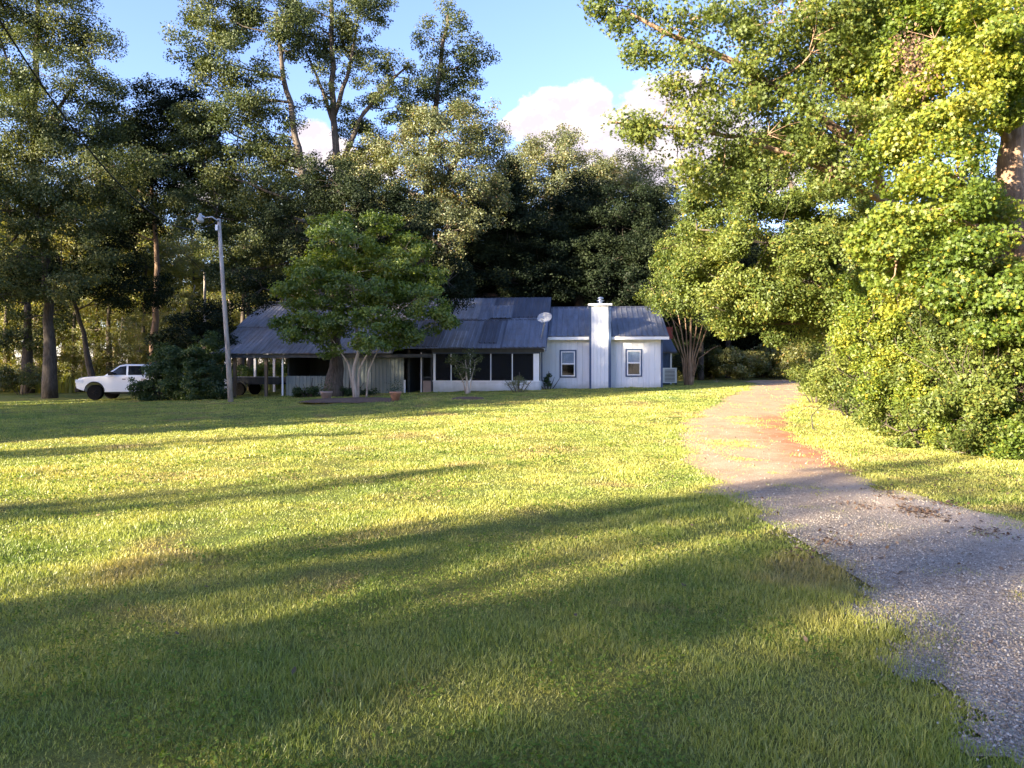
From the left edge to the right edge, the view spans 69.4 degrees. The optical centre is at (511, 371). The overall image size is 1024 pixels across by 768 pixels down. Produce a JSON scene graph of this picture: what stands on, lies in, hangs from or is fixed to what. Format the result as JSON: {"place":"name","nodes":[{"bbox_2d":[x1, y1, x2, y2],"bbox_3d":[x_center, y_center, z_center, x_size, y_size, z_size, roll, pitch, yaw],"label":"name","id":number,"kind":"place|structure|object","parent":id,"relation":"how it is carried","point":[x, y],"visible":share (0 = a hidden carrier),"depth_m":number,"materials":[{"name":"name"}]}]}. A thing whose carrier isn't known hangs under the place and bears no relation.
{"place":"outdoors","nodes":[
{"label":"outdoors","id":0,"kind":"place"},
{"bbox_2d":[0,0,1013,368],"label":"sky","id":1,"kind":"structure","parent":0,"point":[555,68],"materials":[{"name":"blue"}]},
{"bbox_2d":[0,372,1023,767],"bbox_3d":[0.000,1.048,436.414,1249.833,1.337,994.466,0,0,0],"label":"ground","id":2,"kind":"structure","parent":0,"point":[74,750],"depth_m":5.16,"materials":[{"name":"green plant"}]},
{"bbox_2d":[0,312,12,366],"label":"sapling","id":3,"kind":"object","parent":2,"relation":"on","point":[7,355],"visible":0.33,"depth_m":55.69,"materials":[{"name":"green plant"}]},
{"bbox_2d":[0,362,41,394],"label":"scrub bush","id":4,"kind":"object","parent":2,"relation":"on","point":[8,381],"visible":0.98,"depth_m":49.60,"materials":[{"name":"green plant"}]},
{"bbox_2d":[0,306,56,367],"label":"sapling","id":5,"kind":"object","parent":2,"relation":"on","point":[12,359],"visible":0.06,"depth_m":63.78,"materials":[{"name":"green plant"}]},
{"bbox_2d":[7,305,62,376],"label":"sapling","id":6,"kind":"object","parent":2,"relation":"on","point":[37,353],"visible":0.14,"depth_m":55.57,"materials":[{"name":"green plant"}]},
{"bbox_2d":[0,163,74,364],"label":"woodland tree","id":7,"kind":"object","parent":2,"relation":"on","point":[10,237],"visible":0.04,"depth_m":56.74,"materials":[{"name":"green plant"}]},
{"bbox_2d":[0,240,84,393],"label":"slim tree","id":8,"kind":"object","parent":2,"relation":"on","point":[28,343],"visible":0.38,"depth_m":51.70,"materials":[{"name":"green plant"}]},
{"bbox_2d":[1,255,106,366],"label":"woodland tree","id":9,"kind":"object","parent":2,"relation":"on","point":[64,317],"visible":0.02,"depth_m":72.12,"materials":[{"name":"green plant"}]},
{"bbox_2d":[31,295,78,372],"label":"sapling","id":10,"kind":"object","parent":2,"relation":"on","point":[59,363],"visible":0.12,"depth_m":65.55,"materials":[{"name":"green plant"}]},
{"bbox_2d":[14,183,128,378],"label":"woodland tree","id":11,"kind":"object","parent":2,"relation":"on","point":[85,299],"visible":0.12,"depth_m":57.00,"materials":[{"name":"green plant"}]},
{"bbox_2d":[54,299,101,371],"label":"sapling","id":12,"kind":"object","parent":2,"relation":"on","point":[60,340],"visible":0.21,"depth_m":65.32,"materials":[{"name":"green plant"}]},
{"bbox_2d":[57,321,111,382],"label":"sapling","id":13,"kind":"object","parent":2,"relation":"on","point":[64,357],"visible":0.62,"depth_m":56.80,"materials":[{"name":"green plant"}]},
{"bbox_2d":[0,225,179,376],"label":"leaning dark tree","id":14,"kind":"object","parent":2,"relation":"on","point":[116,300],"visible":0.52,"depth_m":45.80,"materials":[{"name":"green plant"}]},
{"bbox_2d":[0,0,184,398],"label":"giant oak","id":15,"kind":"object","parent":2,"relation":"on","point":[47,136],"visible":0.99,"depth_m":42.33,"materials":[{"name":"green plant"}]},
{"bbox_2d":[45,162,175,373],"bbox_3d":[-32.661,-7.717,60.261,9.722,18.441,9.226,0,0,-15],"label":"woodland tree","id":16,"kind":"object","parent":2,"relation":"on","point":[108,321],"visible":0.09,"depth_m":59.72,"materials":[{"name":"green plant"}]},
{"bbox_2d":[76,289,148,372],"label":"sapling","id":17,"kind":"object","parent":2,"relation":"on","point":[100,330],"visible":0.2,"depth_m":65.10,"materials":[{"name":"green plant"}]},
{"bbox_2d":[56,144,169,373],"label":"woodland tree","id":18,"kind":"object","parent":2,"relation":"on","point":[78,253],"visible":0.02,"depth_m":65.85,"materials":[{"name":"green plant"}]},
{"bbox_2d":[90,306,148,375],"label":"sapling","id":19,"kind":"object","parent":2,"relation":"on","point":[118,347],"visible":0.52,"depth_m":56.63,"materials":[{"name":"green plant"}]},
{"bbox_2d":[75,364,186,399],"bbox_3d":[-20.508,0.585,40.489,5.760,1.920,2.300,0,0,-2],"label":"pickup truck","id":20,"kind":"object","parent":2,"relation":"on","point":[114,383],"visible":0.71,"depth_m":39.51,"materials":[{"name":"white paint"}]},
{"bbox_2d":[114,312,150,368],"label":"sapling","id":21,"kind":"object","parent":2,"relation":"on","point":[136,353],"visible":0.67,"depth_m":54.38,"materials":[{"name":"green plant"}]},
{"bbox_2d":[103,298,182,341],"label":"woodland tree","id":22,"kind":"object","parent":2,"relation":"on","point":[137,318],"visible":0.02,"depth_m":84.66,"materials":[{"name":"green plant"}]},
{"bbox_2d":[0,372,286,392],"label":"tall weeds","id":23,"kind":"object","parent":2,"relation":"on","point":[66,386],"visible":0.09,"depth_m":52.49,"materials":[{"name":"green plant"}]},
{"bbox_2d":[114,287,176,363],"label":"sapling","id":24,"kind":"object","parent":2,"relation":"on","point":[149,315],"visible":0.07,"depth_m":65.48,"materials":[{"name":"green plant"}]},
{"bbox_2d":[95,193,202,357],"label":"woodland tree","id":25,"kind":"object","parent":2,"relation":"on","point":[164,265],"visible":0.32,"depth_m":61.93,"materials":[{"name":"green plant"}]},
{"bbox_2d":[67,72,252,363],"bbox_3d":[-23.774,-9.211,49.505,12.514,21.656,6.818,0,0,0],"label":"ivy clad tree","id":26,"kind":"object","parent":2,"relation":"on","point":[149,132],"visible":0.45,"depth_m":49.20,"materials":[{"name":"green plant"}]},
{"bbox_2d":[125,342,210,400],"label":"evergreen bush","id":27,"kind":"object","parent":2,"relation":"on","point":[169,366],"visible":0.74,"depth_m":37.18,"materials":[{"name":"green plant"}]},
{"bbox_2d":[132,209,207,329],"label":"woodland tree","id":28,"kind":"object","parent":2,"relation":"on","point":[171,271],"depth_m":77.60,"materials":[{"name":"green plant"}]},
{"bbox_2d":[158,286,200,359],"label":"sapling","id":29,"kind":"object","parent":2,"relation":"on","point":[182,302],"visible":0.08,"depth_m":57.55,"materials":[{"name":"green plant"}]},
{"bbox_2d":[160,264,217,354],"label":"sapling","id":30,"kind":"object","parent":2,"relation":"on","point":[192,286],"visible":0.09,"depth_m":66.11,"materials":[{"name":"green plant"}]},
{"bbox_2d":[148,212,233,312],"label":"woodland tree","id":31,"kind":"object","parent":2,"relation":"on","point":[193,260],"visible":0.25,"depth_m":69.34,"materials":[{"name":"green plant"}]},
{"bbox_2d":[143,297,241,370],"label":"understory tree","id":32,"kind":"object","parent":2,"relation":"on","point":[197,328],"visible":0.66,"depth_m":40.01,"materials":[{"name":"green plant"}]},
{"bbox_2d":[173,194,236,300],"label":"woodland tree","id":33,"kind":"object","parent":2,"relation":"on","point":[202,252],"visible":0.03,"depth_m":78.72,"materials":[{"name":"green plant"}]},
{"bbox_2d":[178,330,234,400],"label":"evergreen bush","id":34,"kind":"object","parent":2,"relation":"on","point":[215,384],"visible":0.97,"depth_m":36.58,"materials":[{"name":"green plant"}]},
{"bbox_2d":[185,291,235,374],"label":"sapling","id":35,"kind":"object","parent":2,"relation":"on","point":[213,297],"visible":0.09,"depth_m":59.64,"materials":[{"name":"green plant"}]},
{"bbox_2d":[197,213,232,401],"bbox_3d":[-13.420,-2.713,33.441,1.616,8.820,0.318,0,0,-7],"label":"lamp pole","id":36,"kind":"object","parent":2,"relation":"on","point":[200,219],"visible":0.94,"depth_m":33.42,"materials":[{"name":"grey wood"}]},
{"bbox_2d":[0,19,218,229],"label":"power cable","id":37,"kind":"object","parent":36,"relation":"attached to","point":[29,66],"visible":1,"depth_m":17.16,"materials":[{"name":"black plastic"}]},
{"bbox_2d":[200,276,240,328],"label":"sapling","id":38,"kind":"object","parent":2,"relation":"on","point":[233,308],"visible":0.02,"depth_m":69.90,"materials":[{"name":"green plant"}]},
{"bbox_2d":[213,290,245,366],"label":"sapling","id":39,"kind":"object","parent":2,"relation":"on","point":[237,318],"visible":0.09,"depth_m":61.52,"materials":[{"name":"green plant"}]},
{"bbox_2d":[197,215,272,359],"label":"woodland tree","id":40,"kind":"object","parent":2,"relation":"on","point":[231,297],"visible":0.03,"depth_m":70.63,"materials":[{"name":"green plant"}]},
{"bbox_2d":[149,0,328,296],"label":"leaning oak","id":41,"kind":"object","parent":2,"relation":"on","point":[246,18],"visible":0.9,"depth_m":46.36,"materials":[{"name":"green plant"}]},
{"bbox_2d":[193,193,292,373],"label":"slim tree","id":42,"kind":"object","parent":2,"relation":"on","point":[241,361],"visible":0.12,"depth_m":55.82,"materials":[{"name":"green plant"}]},
{"bbox_2d":[203,170,283,389],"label":"slim tree","id":43,"kind":"object","parent":2,"relation":"on","point":[250,361],"visible":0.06,"depth_m":51.76,"materials":[{"name":"green plant"}]},
{"bbox_2d":[224,376,285,395],"bbox_3d":[-14.680,0.825,41.928,3.906,1.060,2.160,0,0,5],"label":"flatbed trailer","id":44,"kind":"object","parent":2,"relation":"on","point":[253,385],"visible":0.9,"depth_m":41.02,"materials":[{"name":"metal"}]},
{"bbox_2d":[232,362,286,391],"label":"evergreen bush","id":45,"kind":"object","parent":2,"relation":"on","point":[246,371],"visible":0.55,"depth_m":48.75,"materials":[{"name":"green plant"}]},
{"bbox_2d":[291,378,322,396],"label":"shrub","id":46,"kind":"object","parent":2,"relation":"on","point":[312,390],"visible":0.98,"depth_m":35.70,"materials":[{"name":"green plant"}]},
{"bbox_2d":[271,154,346,300],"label":"woodland tree","id":47,"kind":"object","parent":2,"relation":"on","point":[310,280],"visible":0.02,"depth_m":69.63,"materials":[{"name":"green plant"}]},
{"bbox_2d":[317,378,336,398],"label":"potted plant","id":48,"kind":"object","parent":2,"relation":"on","point":[326,394],"visible":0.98,"depth_m":31.84,"materials":[{"name":"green plant"}]},
{"bbox_2d":[261,0,435,297],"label":"tall open oak","id":49,"kind":"object","parent":2,"relation":"on","point":[347,29],"visible":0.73,"depth_m":48.91,"materials":[{"name":"green plant"}]},
{"bbox_2d":[300,397,404,402],"bbox_3d":[-6.457,1.209,31.752,4.677,0.152,4.660,0,0,0],"label":"mulch mound","id":50,"kind":"object","parent":2,"relation":"on","point":[353,400],"visible":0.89,"depth_m":30.09,"materials":[{"name":"brown soil"}]},
{"bbox_2d":[384,374,403,400],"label":"potted plant","id":51,"kind":"object","parent":50,"relation":"on","point":[395,395],"visible":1,"depth_m":30.26,"materials":[{"name":"green plant"}]},
{"bbox_2d":[229,149,478,396],"bbox_3d":[-7.850,-4.989,37.530,12.477,12.733,5.699,0,0,0],"label":"old oak","id":52,"kind":"object","parent":2,"relation":"on","point":[360,194],"visible":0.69,"depth_m":36.62,"materials":[{"name":"green plant"}]},
{"bbox_2d":[339,380,379,395],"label":"shrub","id":53,"kind":"object","parent":2,"relation":"on","point":[347,391],"visible":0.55,"depth_m":35.45,"materials":[{"name":"green plant"}]},
{"bbox_2d":[286,194,435,300],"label":"woodland tree","id":54,"kind":"object","parent":2,"relation":"on","point":[333,296],"visible":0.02,"depth_m":63.27,"materials":[{"name":"green plant"}]},
{"bbox_2d":[266,209,462,396],"bbox_3d":[-6.763,-3.146,33.712,9.142,8.870,5.562,0,0,0],"label":"young shade tree","id":55,"kind":"object","parent":2,"relation":"on","point":[356,254],"visible":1,"depth_m":33.40,"materials":[{"name":"green plant"}]},
{"bbox_2d":[315,95,515,297],"bbox_3d":[-6.332,-8.608,48.076,13.175,19.554,7.763,0,0,0],"label":"live oak","id":56,"kind":"object","parent":2,"relation":"on","point":[459,181],"visible":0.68,"depth_m":47.71,"materials":[{"name":"green plant"}]},
{"bbox_2d":[209,297,676,397],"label":"house","id":57,"kind":"structure","parent":2,"relation":"on","point":[600,344],"depth_m":38.99,"materials":[{"name":"white paint"}]},
{"bbox_2d":[421,352,431,392],"bbox_3d":[-4.391,0.090,38.006,0.596,2.120,0.060,0,0,5],"label":"screen door","id":58,"kind":"structure","parent":57,"relation":"in","point":[426,385],"depth_m":37.99,"materials":[{"name":"white paint"}]},
{"bbox_2d":[537,312,551,338],"bbox_3d":[1.608,-2.296,37.716,0.619,1.432,0.780,0,0,-23],"label":"satellite dish","id":59,"kind":"object","parent":57,"relation":"on","point":[544,317],"visible":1,"depth_m":37.73,"materials":[{"name":"metal"}]},
{"bbox_2d":[560,350,575,377],"bbox_3d":[2.984,-0.392,39.300,0.897,1.479,0.052,0,0,5],"label":"window","id":60,"kind":"structure","parent":57,"relation":"in","point":[567,357],"depth_m":39.31,"materials":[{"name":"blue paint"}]},
{"bbox_2d":[625,349,641,376],"bbox_3d":[6.433,-0.440,38.998,0.869,1.469,0.052,0,0,5],"label":"window","id":61,"kind":"structure","parent":57,"relation":"in","point":[632,362],"depth_m":39.01,"materials":[{"name":"blue paint"}]},
{"bbox_2d":[391,0,502,298],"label":"narrow topped oak","id":62,"kind":"object","parent":2,"relation":"on","point":[442,70],"visible":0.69,"depth_m":52.70,"materials":[{"name":"green plant"}]},
{"bbox_2d":[445,347,484,393],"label":"thin tree","id":63,"kind":"object","parent":2,"relation":"on","point":[454,360],"visible":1,"depth_m":34.53,"materials":[{"name":"green plant"}]},
{"bbox_2d":[403,192,550,297],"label":"woodland tree","id":64,"kind":"object","parent":2,"relation":"on","point":[470,255],"visible":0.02,"depth_m":63.93,"materials":[{"name":"green plant"}]},
{"bbox_2d":[407,153,609,304],"bbox_3d":[-0.426,-7.429,54.005,14.940,16.764,9.030,0,0,0],"label":"dark oak","id":65,"kind":"object","parent":2,"relation":"on","point":[513,267],"visible":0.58,"depth_m":52.25,"materials":[{"name":"green plant"}]},
{"bbox_2d":[0,441,1023,767],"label":"clover","id":66,"kind":"object","parent":2,"relation":"on","point":[536,765],"visible":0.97,"depth_m":4.30,"materials":[{"name":"green plant"}]},
{"bbox_2d":[504,372,531,391],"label":"sparse shrub","id":67,"kind":"object","parent":2,"relation":"on","point":[519,379],"visible":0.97,"depth_m":35.40,"materials":[{"name":"green plant"}]},
{"bbox_2d":[482,204,602,306],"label":"woodland tree","id":68,"kind":"object","parent":2,"relation":"on","point":[525,243],"visible":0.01,"depth_m":61.62,"materials":[{"name":"green plant"}]},
{"bbox_2d":[541,371,560,388],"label":"shrub","id":69,"kind":"object","parent":2,"relation":"on","point":[547,381],"visible":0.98,"depth_m":38.67,"materials":[{"name":"green plant"}]},
{"bbox_2d":[80,412,1023,674],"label":"leaf litter","id":70,"kind":"object","parent":2,"relation":"on","point":[926,512],"visible":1,"depth_m":8.14,"materials":[{"name":"brown plant"}]},
{"bbox_2d":[502,122,629,236],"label":"pale topped oak","id":71,"kind":"object","parent":2,"relation":"on","point":[565,161],"visible":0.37,"depth_m":68.38,"materials":[{"name":"green plant"}]},
{"bbox_2d":[549,205,616,306],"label":"woodland tree","id":72,"kind":"object","parent":2,"relation":"on","point":[565,303],"visible":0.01,"depth_m":61.08,"materials":[{"name":"green plant"}]},
{"bbox_2d":[519,168,683,306],"bbox_3d":[6.722,-7.056,54.330,12.575,15.897,9.064,0,0,0],"label":"dark oak","id":73,"kind":"object","parent":2,"relation":"on","point":[628,251],"visible":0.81,"depth_m":52.78,"materials":[{"name":"green plant"}]},
{"bbox_2d":[580,146,704,247],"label":"pale topped oak","id":74,"kind":"object","parent":2,"relation":"on","point":[632,176],"visible":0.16,"depth_m":65.17,"materials":[{"name":"green plant"}]},
{"bbox_2d":[663,368,676,384],"bbox_3d":[9.169,0.305,43.044,0.840,1.000,0.380,0,0,5],"label":"air conditioner","id":75,"kind":"object","parent":2,"relation":"on","point":[669,375],"visible":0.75,"depth_m":42.87,"materials":[{"name":"white paint"}]},
{"bbox_2d":[630,219,725,363],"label":"woodland tree","id":76,"kind":"object","parent":2,"relation":"on","point":[666,226],"visible":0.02,"depth_m":60.66,"materials":[{"name":"green plant"}]},
{"bbox_2d":[632,214,751,384],"bbox_3d":[10.144,-3.878,39.628,6.500,9.495,6.014,0,0,22],"label":"crape myrtle","id":77,"kind":"object","parent":2,"relation":"on","point":[688,376],"visible":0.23,"depth_m":40.10,"materials":[{"name":"green plant"}]},
{"bbox_2d":[666,272,730,379],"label":"woodland tree","id":78,"kind":"object","parent":2,"relation":"on","point":[676,360],"visible":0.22,"depth_m":55.33,"materials":[{"name":"brown plant"}]},
{"bbox_2d":[696,344,726,378],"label":"shade shrub","id":79,"kind":"object","parent":2,"relation":"on","point":[710,370],"visible":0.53,"depth_m":58.99,"materials":[{"name":"green plant"}]},
{"bbox_2d":[694,227,744,377],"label":"woodland tree","id":80,"kind":"object","parent":2,"relation":"on","point":[717,341],"depth_m":66.67,"materials":[{"name":"green plant"}]},
{"bbox_2d":[708,345,768,379],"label":"shade shrub","id":81,"kind":"object","parent":2,"relation":"on","point":[732,363],"visible":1,"depth_m":55.74,"materials":[{"name":"green plant"}]},
{"bbox_2d":[703,229,786,377],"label":"woodland tree","id":82,"kind":"object","parent":2,"relation":"on","point":[748,341],"visible":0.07,"depth_m":65.35,"materials":[{"name":"green plant"}]},
{"bbox_2d":[576,0,948,340],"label":"airy oak","id":83,"kind":"object","parent":2,"relation":"on","point":[802,136],"visible":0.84,"depth_m":15.30,"materials":[{"name":"green plant"}]},
{"bbox_2d":[647,127,894,410],"bbox_3d":[8.215,-3.422,23.627,7.982,9.661,5.039,0,0,19],"label":"broad sunlit tree","id":84,"kind":"object","parent":2,"relation":"on","point":[809,245],"visible":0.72,"depth_m":22.92,"materials":[{"name":"green plant"}]},
{"bbox_2d":[754,342,787,378],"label":"shade shrub","id":85,"kind":"object","parent":2,"relation":"on","point":[768,368],"visible":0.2,"depth_m":61.80,"materials":[{"name":"green plant"}]},
{"bbox_2d":[745,234,802,376],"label":"woodland tree","id":86,"kind":"object","parent":2,"relation":"on","point":[796,338],"visible":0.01,"depth_m":67.67,"materials":[{"name":"green plant"}]},
{"bbox_2d":[766,340,810,378],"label":"shade shrub","id":87,"kind":"object","parent":2,"relation":"on","point":[783,361],"visible":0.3,"depth_m":55.81,"materials":[{"name":"green plant"}]},
{"bbox_2d":[781,321,837,402],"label":"verge bush","id":88,"kind":"object","parent":2,"relation":"on","point":[800,369],"visible":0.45,"depth_m":26.77,"materials":[{"name":"green plant"}]},
{"bbox_2d":[788,337,856,369],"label":"shade shrub","id":89,"kind":"object","parent":2,"relation":"on","point":[795,357],"visible":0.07,"depth_m":51.05,"materials":[{"name":"green plant"}]},
{"bbox_2d":[806,304,883,416],"bbox_3d":[10.133,-0.461,21.640,2.454,3.755,3.458,0,0,42],"label":"verge bush","id":90,"kind":"object","parent":2,"relation":"on","point":[841,379],"visible":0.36,"depth_m":21.17,"materials":[{"name":"green plant"}]},
{"bbox_2d":[796,359,994,450],"bbox_3d":[9.069,0.655,18.132,3.056,2.053,8.925,0,0,0],"label":"verge bush","id":91,"kind":"object","parent":2,"relation":"on","point":[908,420],"visible":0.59,"depth_m":16.58,"materials":[{"name":"green plant"}]},
{"bbox_2d":[824,236,966,398],"bbox_3d":[10.396,-1.087,19.878,3.333,5.092,3.948,0,0,0],"label":"verge bush","id":92,"kind":"object","parent":2,"relation":"on","point":[856,316],"visible":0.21,"depth_m":20.54,"materials":[{"name":"green plant"}]},
{"bbox_2d":[846,301,961,425],"bbox_3d":[9.256,-0.216,17.201,3.190,3.540,2.902,0,0,0],"label":"verge bush","id":93,"kind":"object","parent":2,"relation":"on","point":[870,388],"visible":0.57,"depth_m":16.93,"materials":[{"name":"green plant"}]},
{"bbox_2d":[797,386,1023,452],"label":"undergrowth","id":94,"kind":"object","parent":2,"relation":"on","point":[849,412],"visible":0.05,"depth_m":20.00,"materials":[{"name":"green plant"}]},
{"bbox_2d":[813,0,1023,404],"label":"vine covered oak","id":95,"kind":"object","parent":2,"relation":"on","point":[981,52],"visible":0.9,"depth_m":13.76,"materials":[{"name":"green plant"}]},
{"bbox_2d":[881,15,944,113],"bbox_3d":[6.309,-4.876,11.584,0.907,1.543,0.623,0,0,-17],"label":"dead vine","id":96,"kind":"object","parent":95,"relation":"on","point":[913,61],"visible":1,"depth_m":11.59,"materials":[{"name":"brown plant"}]},
{"bbox_2d":[863,306,990,422],"bbox_3d":[9.492,0.032,16.658,1.966,3.098,3.308,0,0,-38],"label":"verge bush","id":97,"kind":"object","parent":2,"relation":"on","point":[900,370],"visible":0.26,"depth_m":16.87,"materials":[{"name":"green plant"}]},
{"bbox_2d":[866,247,1023,391],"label":"verge bush","id":98,"kind":"object","parent":2,"relation":"on","point":[894,305],"visible":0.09,"depth_m":16.99,"materials":[{"name":"green plant"}]},
{"bbox_2d":[918,255,999,375],"bbox_3d":[9.964,-0.538,15.761,2.682,4.264,2.207,0,0,0],"label":"verge bush","id":99,"kind":"object","parent":2,"relation":"on","point":[932,321],"visible":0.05,"depth_m":15.63,"materials":[{"name":"green plant"}]},
{"bbox_2d":[930,162,997,237],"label":"woodland tree","id":100,"kind":"object","parent":2,"relation":"on","point":[984,174],"visible":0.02,"depth_m":55.98,"materials":[{"name":"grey plant"}]},
{"bbox_2d":[912,285,1023,453],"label":"verge bush","id":101,"kind":"object","parent":2,"relation":"on","point":[944,404],"visible":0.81,"depth_m":13.47,"materials":[{"name":"green plant"}]},
{"bbox_2d":[918,380,1023,459],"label":"verge bush","id":102,"kind":"object","parent":2,"relation":"on","point":[1007,451],"visible":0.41,"depth_m":13.24,"materials":[{"name":"green plant"}]},
{"bbox_2d":[961,270,1023,447],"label":"verge bush","id":103,"kind":"object","parent":2,"relation":"on","point":[978,329],"visible":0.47,"depth_m":13.15,"materials":[{"name":"green plant"}]},
{"bbox_2d":[676,380,1023,767],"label":"driveway","id":104,"kind":"structure","parent":0,"point":[787,447],"depth_m":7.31,"materials":[{"name":"grey gravel"}]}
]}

